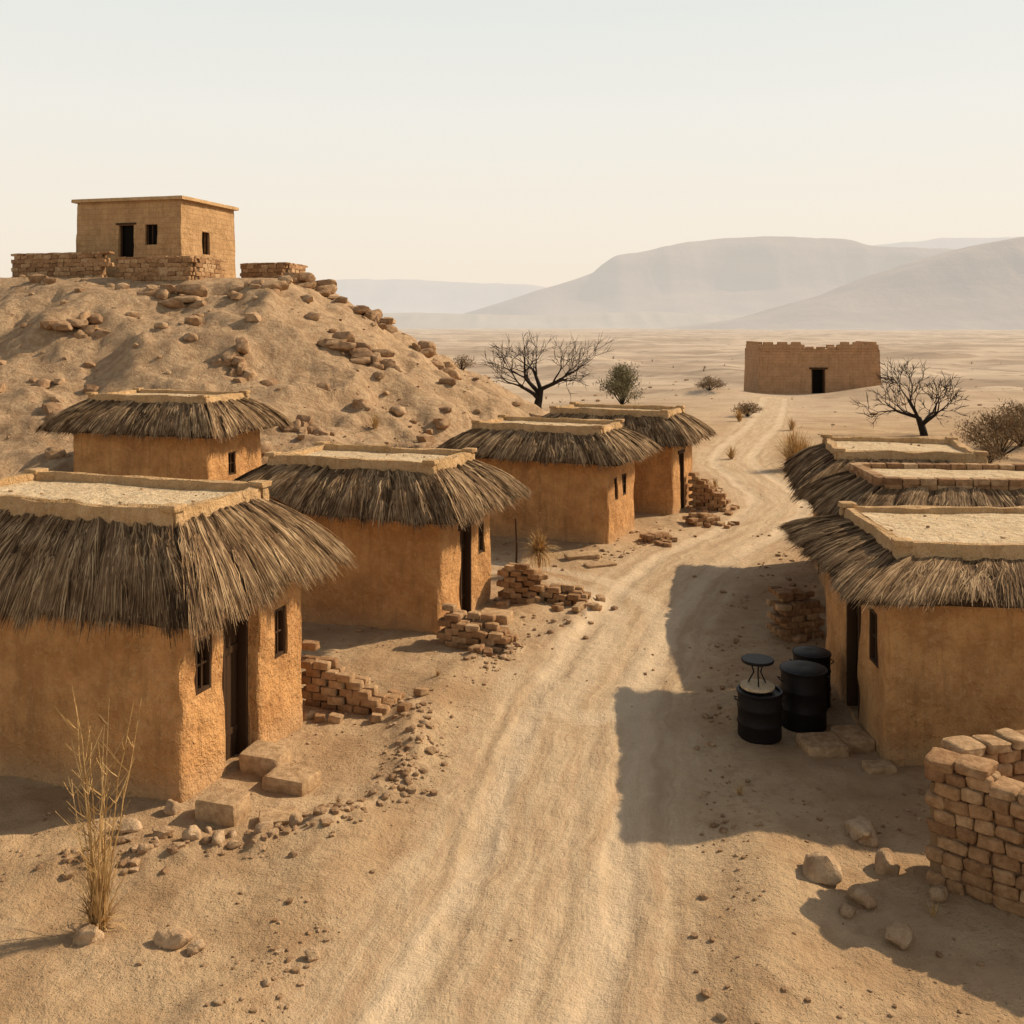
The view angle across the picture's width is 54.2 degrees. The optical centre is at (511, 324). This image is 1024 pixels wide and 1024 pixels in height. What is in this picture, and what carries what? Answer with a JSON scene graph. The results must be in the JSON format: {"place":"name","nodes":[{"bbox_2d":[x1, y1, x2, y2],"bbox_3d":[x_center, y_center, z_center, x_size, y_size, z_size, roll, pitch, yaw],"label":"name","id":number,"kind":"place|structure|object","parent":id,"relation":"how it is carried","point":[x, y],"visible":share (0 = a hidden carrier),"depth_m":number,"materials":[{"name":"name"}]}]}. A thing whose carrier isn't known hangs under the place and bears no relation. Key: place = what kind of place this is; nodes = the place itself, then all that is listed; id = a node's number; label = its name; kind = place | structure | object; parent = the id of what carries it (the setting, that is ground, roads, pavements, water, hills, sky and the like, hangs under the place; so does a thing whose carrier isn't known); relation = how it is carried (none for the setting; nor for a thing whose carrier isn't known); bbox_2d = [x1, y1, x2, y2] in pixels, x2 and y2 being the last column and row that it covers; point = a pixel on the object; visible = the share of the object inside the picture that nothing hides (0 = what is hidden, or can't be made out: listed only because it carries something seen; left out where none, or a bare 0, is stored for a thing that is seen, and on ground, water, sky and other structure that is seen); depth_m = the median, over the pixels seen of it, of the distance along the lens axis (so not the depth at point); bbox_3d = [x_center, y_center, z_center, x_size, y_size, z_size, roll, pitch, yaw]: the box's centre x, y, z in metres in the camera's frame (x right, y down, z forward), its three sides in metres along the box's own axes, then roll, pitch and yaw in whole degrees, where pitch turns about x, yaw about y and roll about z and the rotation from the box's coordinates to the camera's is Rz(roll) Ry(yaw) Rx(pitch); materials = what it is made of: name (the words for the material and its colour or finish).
{"place":"outdoors","nodes":[
{"label":"outdoors","id":0,"kind":"place"},
{"bbox_2d":[336,279,545,313],"bbox_3d":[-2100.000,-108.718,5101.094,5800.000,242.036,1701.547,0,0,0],"label":"mountain range","id":1,"kind":"structure","parent":0,"point":[403,296],"depth_m":4926.04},
{"bbox_2d":[0,277,1023,1023],"bbox_3d":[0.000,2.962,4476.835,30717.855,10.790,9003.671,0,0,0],"label":"ground","id":2,"kind":"structure","parent":0,"point":[48,975],"depth_m":14.01,"materials":[{"name":"sand"}]},
{"bbox_2d":[11,251,114,277],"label":"bricks","id":3,"kind":"object","parent":2,"relation":"on","point":[71,263],"visible":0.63,"depth_m":51.84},
{"bbox_2d":[51,311,110,337],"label":"rock outcrop","id":4,"kind":"object","parent":2,"relation":"on","point":[82,320],"visible":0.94,"depth_m":43.04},
{"bbox_2d":[73,923,104,945],"bbox_3d":[-4.340,6.263,10.259,0.277,0.195,0.207,0,0,15],"label":"rock","id":5,"kind":"object","parent":2,"relation":"on","point":[84,935],"visible":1,"depth_m":10.20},
{"bbox_2d":[30,685,160,947],"bbox_3d":[-4.340,5.253,10.402,0.981,2.966,1.160,0,0,11],"label":"tall dry grass plant","id":6,"kind":"object","parent":2,"relation":"on","point":[98,905],"visible":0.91,"depth_m":10.45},
{"bbox_2d":[117,818,142,833],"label":"rock","id":7,"kind":"object","parent":2,"relation":"on","point":[134,825],"visible":0.9,"depth_m":12.40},
{"bbox_2d":[114,256,196,281],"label":"bricks","id":8,"kind":"object","parent":2,"relation":"on","point":[165,270],"visible":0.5,"depth_m":49.74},
{"bbox_2d":[76,199,235,277],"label":"walls","id":9,"kind":"structure","parent":2,"relation":"on","point":[182,225],"depth_m":54.24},
{"bbox_2d":[71,195,238,210],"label":"roof slab","id":10,"kind":"structure","parent":9,"relation":"on","point":[177,197],"depth_m":54.08,"materials":[{"name":"paint"}]},
{"bbox_2d":[116,222,207,256],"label":"timber frames","id":11,"kind":"structure","parent":9,"relation":"on","point":[133,223],"depth_m":54.02,"materials":[{"name":"brown wood"}]},
{"bbox_2d":[123,225,203,256],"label":"door and window openings","id":12,"kind":"structure","parent":9,"relation":"attached to","point":[128,241],"depth_m":54.35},
{"bbox_2d":[151,825,173,838],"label":"rock","id":13,"kind":"object","parent":2,"relation":"on","point":[162,831],"visible":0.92,"depth_m":12.25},
{"bbox_2d":[35,388,295,480],"bbox_3d":[-10.840,4.146,31.674,6.666,4.109,4.822,0,0,18],"label":"thatched adobe hut","id":14,"kind":"object","parent":2,"relation":"on","point":[194,434],"visible":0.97,"depth_m":30.28,"materials":[{"name":"plant"}]},
{"bbox_2d":[228,451,234,474],"bbox_3d":[-8.674,4.250,30.761,0.100,0.700,0.400,0,0,18],"label":"window","id":15,"kind":"structure","parent":14,"relation":"in","point":[231,463],"depth_m":30.90,"materials":[{"name":"brown wood"}]},
{"bbox_2d":[136,283,207,308],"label":"rock outcrop","id":16,"kind":"object","parent":2,"relation":"on","point":[194,294],"visible":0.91,"depth_m":46.83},
{"bbox_2d":[154,928,191,949],"bbox_3d":[-3.450,6.235,10.159,0.382,0.162,0.212,0,0,0],"label":"rock","id":17,"kind":"object","parent":2,"relation":"on","point":[175,939],"visible":1,"depth_m":10.10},
{"bbox_2d":[164,799,181,815],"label":"rock","id":18,"kind":"object","parent":2,"relation":"on","point":[172,807],"visible":1,"depth_m":12.88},
{"bbox_2d":[0,467,357,802],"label":"thatched adobe hut","id":19,"kind":"object","parent":2,"relation":"on","point":[182,597],"visible":0.98,"depth_m":13.70,"materials":[{"name":"paint"}]},
{"bbox_2d":[194,634,210,695],"bbox_3d":[-4.253,4.625,13.657,0.100,0.750,0.360,0,0,18],"label":"window","id":20,"kind":"structure","parent":19,"relation":"in","point":[206,662],"depth_m":13.74,"materials":[{"name":"brown wood"}]},
{"bbox_2d":[219,608,250,760],"bbox_3d":[-4.047,5.215,14.379,0.214,2.130,0.860,0,0,18],"label":"door","id":21,"kind":"structure","parent":19,"relation":"in","point":[235,649],"depth_m":14.60,"materials":[{"name":"brown wood"}]},
{"bbox_2d":[274,605,284,658],"bbox_3d":[-3.590,4.675,15.245,0.100,0.750,0.350,0,0,18],"label":"window","id":22,"kind":"structure","parent":19,"relation":"in","point":[279,618],"depth_m":15.35,"materials":[{"name":"brown wood"}]},
{"bbox_2d":[182,825,201,840],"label":"rock","id":23,"kind":"object","parent":2,"relation":"on","point":[191,832],"visible":1,"depth_m":12.14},
{"bbox_2d":[187,939,204,954],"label":"rock","id":24,"kind":"object","parent":2,"relation":"on","point":[195,947],"visible":1,"depth_m":10.07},
{"bbox_2d":[193,256,226,279],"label":"bricks","id":25,"kind":"object","parent":2,"relation":"on","point":[207,269],"visible":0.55,"depth_m":50.74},
{"bbox_2d":[211,830,224,845],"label":"rock","id":26,"kind":"object","parent":2,"relation":"on","point":[218,837],"visible":1,"depth_m":12.04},
{"bbox_2d":[195,786,249,827],"bbox_3d":[-3.714,6.199,12.850,0.596,0.338,0.426,0,0,15],"label":"stone step","id":27,"kind":"object","parent":2,"relation":"on","point":[222,806],"visible":0.99,"depth_m":12.70,"materials":[{"name":"stone"}]},
{"bbox_2d":[210,337,256,380],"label":"rock outcrop","id":28,"kind":"object","parent":2,"relation":"on","point":[231,357],"visible":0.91,"depth_m":40.44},
{"bbox_2d":[35,696,449,882],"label":"scattered pebbles","id":29,"kind":"object","parent":2,"relation":"on","point":[320,809],"visible":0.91,"depth_m":12.50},
{"bbox_2d":[219,280,288,295],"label":"rock outcrop","id":30,"kind":"object","parent":2,"relation":"on","point":[277,287],"visible":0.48,"depth_m":47.45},
{"bbox_2d":[254,820,272,834],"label":"rock","id":31,"kind":"object","parent":2,"relation":"on","point":[263,827],"visible":0.9,"depth_m":12.24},
{"bbox_2d":[239,740,291,776],"bbox_3d":[-3.490,6.186,14.245,0.636,0.326,0.528,0,0,18],"label":"stone step","id":32,"kind":"object","parent":2,"relation":"on","point":[260,758],"visible":0.81,"depth_m":14.08,"materials":[{"name":"stone"}]},
{"bbox_2d":[240,262,290,277],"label":"bricks","id":33,"kind":"object","parent":2,"relation":"on","point":[252,270],"visible":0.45,"depth_m":55.22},
{"bbox_2d":[0,273,542,458],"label":"hillside rocks","id":34,"kind":"object","parent":2,"relation":"on","point":[425,440],"visible":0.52,"depth_m":41.07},
{"bbox_2d":[259,807,297,825],"bbox_3d":[-2.975,6.292,12.749,0.496,0.141,0.374,0,0,-12],"label":"rock","id":35,"kind":"object","parent":2,"relation":"on","point":[277,815],"visible":0.49,"depth_m":12.72,"materials":[{"name":"stone"}]},
{"bbox_2d":[262,762,320,796],"bbox_3d":[-3.026,6.256,13.751,0.667,0.234,0.529,0,0,19],"label":"stone step","id":36,"kind":"object","parent":2,"relation":"on","point":[292,779],"visible":1,"depth_m":13.59,"materials":[{"name":"stone"}]},
{"bbox_2d":[289,812,303,826],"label":"rock","id":37,"kind":"object","parent":2,"relation":"on","point":[296,818],"visible":0.96,"depth_m":12.45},
{"bbox_2d":[288,263,307,272],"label":"bricks","id":38,"kind":"object","parent":2,"relation":"on","point":[297,268],"visible":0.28,"depth_m":56.32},
{"bbox_2d":[279,414,329,435],"bbox_3d":[-7.476,3.791,35.994,1.412,1.029,1.673,0,0,-45],"label":"rock outcrop","id":39,"kind":"object","parent":2,"relation":"on","point":[303,424],"visible":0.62,"depth_m":36.01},
{"bbox_2d":[271,272,347,302],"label":"rock outcrop","id":40,"kind":"object","parent":2,"relation":"on","point":[326,287],"visible":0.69,"depth_m":52.44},
{"bbox_2d":[317,331,400,371],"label":"rock outcrop","id":41,"kind":"object","parent":2,"relation":"on","point":[360,353],"visible":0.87,"depth_m":43.42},
{"bbox_2d":[301,639,428,723],"bbox_3d":[-2.494,5.832,16.463,2.222,1.047,1.288,0,0,0],"label":"brick pile","id":42,"kind":"object","parent":2,"relation":"on","point":[330,683],"visible":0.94,"depth_m":16.39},
{"bbox_2d":[352,305,397,332],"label":"rock outcrop","id":43,"kind":"object","parent":2,"relation":"on","point":[375,315],"visible":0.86,"depth_m":51.45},
{"bbox_2d":[233,441,532,634],"bbox_3d":[-3.084,4.795,22.347,6.388,4.009,4.701,0,0,20],"label":"thatched adobe hut","id":44,"kind":"object","parent":2,"relation":"on","point":[410,527],"visible":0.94,"depth_m":20.80,"materials":[{"name":"paint"}]},
{"bbox_2d":[458,520,471,611],"bbox_3d":[-1.073,5.265,21.553,0.217,2.030,0.840,0,0,20],"label":"door","id":45,"kind":"structure","parent":44,"relation":"in","point":[465,537],"depth_m":21.78,"materials":[{"name":"brown wood"}]},
{"bbox_2d":[478,521,483,553],"bbox_3d":[-0.747,4.750,22.365,0.100,0.700,0.350,0,0,20],"label":"window","id":46,"kind":"structure","parent":44,"relation":"in","point":[481,530],"depth_m":22.47,"materials":[{"name":"brown wood"}]},
{"bbox_2d":[412,340,469,384],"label":"rock outcrop","id":47,"kind":"object","parent":2,"relation":"on","point":[427,349],"visible":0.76,"depth_m":50.45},
{"bbox_2d":[201,511,712,1023],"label":"scattered pebbles","id":48,"kind":"object","parent":2,"relation":"on","point":[281,951],"visible":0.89,"depth_m":10.76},
{"bbox_2d":[452,354,478,369],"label":"desert shrub","id":49,"kind":"object","parent":2,"relation":"on","point":[460,364],"visible":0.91,"depth_m":54.91,"materials":[{"name":"brown plant"}]},
{"bbox_2d":[436,603,517,656],"bbox_3d":[-0.664,5.923,19.606,1.547,0.825,1.438,0,0,33],"label":"brick pile","id":50,"kind":"object","parent":2,"relation":"on","point":[485,634],"visible":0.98,"depth_m":19.41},
{"bbox_2d":[480,607,513,624],"bbox_3d":[-0.349,6.202,21.306,0.723,0.219,0.516,0,0,17],"label":"stone step","id":51,"kind":"object","parent":2,"relation":"on","point":[504,616],"visible":0.66,"depth_m":21.16,"materials":[{"name":"stone"}]},
{"bbox_2d":[0,637,1010,1023],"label":"scattered pebbles","id":52,"kind":"object","parent":2,"relation":"on","point":[784,989],"visible":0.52,"depth_m":12.02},
{"bbox_2d":[496,562,548,606],"bbox_3d":[0.242,5.861,22.797,1.208,0.937,1.193,0,0,0],"label":"brick pile","id":53,"kind":"object","parent":2,"relation":"on","point":[520,583],"visible":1,"depth_m":22.54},
{"bbox_2d":[518,529,560,571],"bbox_3d":[0.647,5.718,24.996,1.325,1.308,1.297,0,0,0],"label":"dry sapling","id":54,"kind":"object","parent":2,"relation":"on","point":[538,547],"visible":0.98,"depth_m":24.92,"materials":[{"name":"brown plant"}]},
{"bbox_2d":[479,330,616,408],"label":"dead tree","id":55,"kind":"object","parent":2,"relation":"on","point":[537,394],"visible":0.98,"depth_m":71.88,"materials":[{"name":"brown plant"}]},
{"bbox_2d":[436,414,663,543],"bbox_3d":[1.084,4.846,30.597,6.408,3.908,4.484,0,0,23],"label":"thatched adobe hut","id":56,"kind":"object","parent":2,"relation":"on","point":[576,476],"visible":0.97,"depth_m":29.11,"materials":[{"name":"paint"}]},
{"bbox_2d":[281,370,822,639],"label":"scattered pebbles","id":57,"kind":"object","parent":2,"relation":"on","point":[793,584],"visible":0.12,"depth_m":27.53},
{"bbox_2d":[564,551,600,560],"bbox_3d":[1.895,6.228,27.002,0.944,0.140,0.509,0,0,-10],"label":"stone slab","id":58,"kind":"object","parent":2,"relation":"on","point":[570,556],"depth_m":26.84,"materials":[{"name":"stone"}]},
{"bbox_2d":[583,560,616,568],"bbox_3d":[2.303,6.278,26.206,0.841,0.115,0.418,0,0,-22],"label":"stone slab","id":59,"kind":"object","parent":2,"relation":"on","point":[599,564],"depth_m":26.12,"materials":[{"name":"stone"}]},
{"bbox_2d":[592,362,646,404],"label":"desert shrub","id":60,"kind":"object","parent":2,"relation":"on","point":[621,384],"visible":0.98,"depth_m":77.60,"materials":[{"name":"green plant"}]},
{"bbox_2d":[541,401,717,514],"bbox_3d":[3.699,4.811,35.105,6.325,3.979,4.359,0,0,24],"label":"thatched adobe hut","id":61,"kind":"object","parent":2,"relation":"on","point":[662,485],"visible":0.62,"depth_m":33.35,"materials":[{"name":"paint"}]},
{"bbox_2d":[678,449,684,507],"bbox_3d":[5.688,5.265,34.041,0.220,2.030,0.840,0,0,24],"label":"door","id":62,"kind":"structure","parent":61,"relation":"in","point":[681,453],"depth_m":34.25,"materials":[{"name":"brown wood"}]},
{"bbox_2d":[298,312,1023,467],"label":"plain rocks","id":63,"kind":"object","parent":2,"relation":"on","point":[477,378],"visible":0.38,"depth_m":81.95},
{"bbox_2d":[694,376,728,389],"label":"desert shrub","id":64,"kind":"object","parent":2,"relation":"on","point":[710,384],"visible":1,"depth_m":85.63,"materials":[{"name":"brown plant"}]},
{"bbox_2d":[688,472,739,515],"bbox_3d":[6.858,5.714,34.090,1.718,1.295,1.535,0,0,16],"label":"brick pile","id":65,"kind":"object","parent":2,"relation":"on","point":[705,495],"visible":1,"depth_m":34.06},
{"bbox_2d":[731,401,763,416],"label":"desert shrub","id":66,"kind":"object","parent":2,"relation":"on","point":[746,410],"visible":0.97,"depth_m":69.92,"materials":[{"name":"brown plant"}]},
{"bbox_2d":[734,684,785,744],"bbox_3d":[3.800,5.953,15.350,0.697,0.720,0.697,0,0,-40],"label":"metal drum","id":67,"kind":"object","parent":2,"relation":"on","point":[759,719],"visible":0.88,"depth_m":15.07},
{"bbox_2d":[740,679,774,693],"bbox_3d":[3.780,5.557,15.400,0.520,0.060,0.517,0,0,0],"label":"pot lid","id":68,"kind":"object","parent":67,"relation":"on","point":[751,685],"visible":0.99,"depth_m":15.31,"materials":[{"name":"ceramic"}]},
{"bbox_2d":[741,654,773,686],"bbox_3d":[3.780,5.332,15.400,0.500,0.391,0.497,0,0,0],"label":"round table","id":69,"kind":"object","parent":68,"relation":"on","point":[758,660],"visible":1,"depth_m":15.36,"materials":[{"name":"black metal"}]},
{"bbox_2d":[762,428,813,471],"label":"dry grass tuft","id":70,"kind":"object","parent":2,"relation":"on","point":[790,450],"visible":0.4,"depth_m":43.43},
{"bbox_2d":[766,586,824,643],"bbox_3d":[5.916,5.842,20.390,1.552,1.049,0.819,0,0,-32],"label":"brick pile","id":71,"kind":"object","parent":2,"relation":"on","point":[793,615],"visible":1,"depth_m":20.07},
{"bbox_2d":[777,660,829,732],"bbox_3d":[4.620,5.878,15.850,0.740,0.950,0.740,0,0,41],"label":"metal drum","id":72,"kind":"object","parent":2,"relation":"on","point":[803,685],"visible":0.91,"depth_m":15.57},
{"bbox_2d":[789,646,833,708],"bbox_3d":[5.020,5.895,16.750,0.634,0.910,0.634,0,0,-41],"label":"metal drum","id":73,"kind":"object","parent":2,"relation":"on","point":[819,655],"visible":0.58,"depth_m":16.57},
{"bbox_2d":[744,341,880,393],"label":"adobe fort","id":74,"kind":"structure","parent":2,"relation":"on","point":[786,368],"depth_m":90.22,"materials":[{"name":"brown soil"}]},
{"bbox_2d":[811,369,822,393],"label":"doorway","id":75,"kind":"structure","parent":74,"relation":"in","point":[817,373],"depth_m":90.81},
{"bbox_2d":[802,851,841,885],"bbox_3d":[3.503,6.162,11.339,0.458,0.372,0.409,0,0,15],"label":"rock","id":76,"kind":"object","parent":2,"relation":"on","point":[822,867],"visible":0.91,"depth_m":11.21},
{"bbox_2d":[796,732,848,757],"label":"stone slab","id":77,"kind":"structure","parent":2,"relation":"on","point":[823,744],"depth_m":14.72,"materials":[{"name":"stone"}]},
{"bbox_2d":[838,902,855,918],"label":"rock","id":78,"kind":"object","parent":2,"relation":"on","point":[847,910],"visible":1,"depth_m":10.70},
{"bbox_2d":[830,724,874,753],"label":"stone slab","id":79,"kind":"structure","parent":2,"relation":"on","point":[856,739],"depth_m":14.88,"materials":[{"name":"stone"}]},
{"bbox_2d":[843,816,878,848],"bbox_3d":[4.310,6.261,12.342,0.352,0.216,0.512,0,0,0],"label":"rock","id":80,"kind":"object","parent":2,"relation":"on","point":[860,829],"visible":0.99,"depth_m":12.25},
{"bbox_2d":[846,883,876,909],"bbox_3d":[3.843,6.259,10.949,0.226,0.194,0.355,0,0,-29],"label":"rock","id":81,"kind":"object","parent":2,"relation":"on","point":[861,894],"visible":1,"depth_m":10.88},
{"bbox_2d":[862,759,896,774],"bbox_3d":[5.199,6.265,14.149,0.422,0.130,0.315,0,0,-7],"label":"stone step","id":82,"kind":"object","parent":2,"relation":"on","point":[880,767],"visible":1,"depth_m":14.05,"materials":[{"name":"stone"}]},
{"bbox_2d":[780,434,992,594],"bbox_3d":[9.531,4.846,24.708,5.604,3.908,5.404,0,0,12],"label":"thatched adobe hut","id":83,"kind":"object","parent":2,"relation":"on","point":[830,454],"visible":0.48,"depth_m":24.13,"materials":[{"name":"plant"}]},
{"bbox_2d":[875,848,900,875],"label":"rock","id":84,"kind":"object","parent":2,"relation":"on","point":[887,862],"visible":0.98,"depth_m":11.53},
{"bbox_2d":[775,501,1023,766],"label":"thatched adobe hut","id":85,"kind":"object","parent":2,"relation":"on","point":[924,646],"visible":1,"depth_m":14.30,"materials":[{"name":"paint"}]},
{"bbox_2d":[846,598,860,719],"bbox_3d":[5.600,5.215,16.163,0.220,2.130,0.990,0,0,4],"label":"door","id":86,"kind":"structure","parent":85,"relation":"in","point":[853,616],"depth_m":16.49,"materials":[{"name":"brown wood"}]},
{"bbox_2d":[869,607,878,668],"bbox_3d":[5.493,4.700,15.058,0.100,0.800,0.430,0,0,4],"label":"window","id":87,"kind":"structure","parent":85,"relation":"in","point":[873,647],"depth_m":15.23,"materials":[{"name":"brown wood"}]},
{"bbox_2d":[885,920,913,949],"bbox_3d":[3.990,6.264,10.290,0.239,0.188,0.396,0,0,41],"label":"rock","id":88,"kind":"object","parent":2,"relation":"on","point":[899,934],"visible":1,"depth_m":10.23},
{"bbox_2d":[792,462,1023,516],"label":"thatched adobe hut","id":89,"kind":"object","parent":2,"relation":"on","point":[929,484],"visible":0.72,"depth_m":19.64,"materials":[{"name":"plant"}]},
{"bbox_2d":[850,357,968,435],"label":"dead tree","id":90,"kind":"object","parent":2,"relation":"on","point":[921,424],"visible":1,"depth_m":57.33,"materials":[{"name":"brown plant"}]},
{"bbox_2d":[929,884,947,901],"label":"rock","id":91,"kind":"object","parent":2,"relation":"on","point":[938,893],"visible":1,"depth_m":10.94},
{"bbox_2d":[924,747,1023,916],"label":"bricks","id":92,"kind":"object","parent":2,"relation":"on","point":[965,784],"visible":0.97,"depth_m":10.95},
{"bbox_2d":[930,781,1023,904],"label":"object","id":93,"kind":"object","parent":2,"relation":"on","point":[935,866],"visible":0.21,"depth_m":11.28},
{"bbox_2d":[940,728,1023,782],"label":"bricks","id":94,"kind":"object","parent":2,"relation":"on","point":[1003,748],"visible":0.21,"depth_m":11.60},
{"bbox_2d":[945,408,1023,456],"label":"desert shrub","id":95,"kind":"object","parent":2,"relation":"on","point":[1001,434],"visible":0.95,"depth_m":47.82,"materials":[{"name":"brown plant"}]},
{"bbox_2d":[972,439,1011,463],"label":"desert shrub","id":96,"kind":"object","parent":2,"relation":"on","point":[992,454],"visible":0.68,"depth_m":44.81,"materials":[{"name":"brown plant"}]},
{"bbox_2d":[974,399,1023,445],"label":"desert shrub","id":97,"kind":"object","parent":2,"relation":"on","point":[1020,409],"visible":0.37,"depth_m":51.99,"materials":[{"name":"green plant"}]},
{"bbox_2d":[0,0,1023,287],"label":"sky","id":98,"kind":"structure","parent":0,"point":[543,143],"materials":[{"name":"white"}]},
{"bbox_2d":[246,397,812,1023],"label":"dirt road","id":99,"kind":"structure","parent":0,"point":[560,839],"depth_m":12.49,"materials":[{"name":"soil"}]},
{"bbox_2d":[304,946,319,961],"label":"rock","id":100,"kind":"object","parent":99,"relation":"on","point":[312,954],"visible":1,"depth_m":9.92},
{"bbox_2d":[445,599,617,664],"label":"scattered pebbles","id":101,"kind":"object","parent":99,"relation":"on","point":[504,655],"visible":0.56,"depth_m":19.23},
{"bbox_2d":[539,583,605,611],"bbox_3d":[1.492,6.106,22.582,1.599,0.460,1.563,0,0,-35],"label":"brick pile","id":102,"kind":"object","parent":99,"relation":"on","point":[578,596],"visible":0.98,"depth_m":22.44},
{"bbox_2d":[638,531,677,546],"bbox_3d":[4.373,6.184,29.000,1.197,0.301,1.158,0,0,-33],"label":"brick pile","id":103,"kind":"object","parent":99,"relation":"on","point":[662,538],"visible":1,"depth_m":28.89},
{"bbox_2d":[682,512,739,528],"bbox_3d":[6.372,6.141,31.684,1.485,0.463,1.865,0,0,41],"label":"brick pile","id":104,"kind":"object","parent":99,"relation":"on","point":[705,519],"visible":1,"depth_m":31.42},
{"bbox_2d":[691,551,794,1020],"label":"scattered pebbles","id":105,"kind":"object","parent":99,"relation":"on","point":[720,1014],"visible":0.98,"depth_m":12.50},
{"bbox_2d":[382,311,743,328],"bbox_3d":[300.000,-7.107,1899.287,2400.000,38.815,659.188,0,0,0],"label":"ridge","id":106,"kind":"structure","parent":0,"point":[645,319],"depth_m":1837.53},
{"bbox_2d":[463,236,955,315],"bbox_3d":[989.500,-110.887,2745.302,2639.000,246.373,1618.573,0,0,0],"label":"mesa hill","id":107,"kind":"structure","parent":0,"point":[745,276],"depth_m":2531.21,"materials":[{"name":"stone"}]},
{"bbox_2d":[661,237,1023,329],"bbox_3d":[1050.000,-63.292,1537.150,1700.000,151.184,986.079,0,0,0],"label":"mesa hill","id":108,"kind":"structure","parent":0,"point":[980,286],"depth_m":1413.60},
{"bbox_2d":[873,237,1017,248],"bbox_3d":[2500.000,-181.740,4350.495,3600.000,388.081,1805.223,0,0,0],"label":"mountain range","id":109,"kind":"structure","parent":0,"point":[953,243],"depth_m":4227.34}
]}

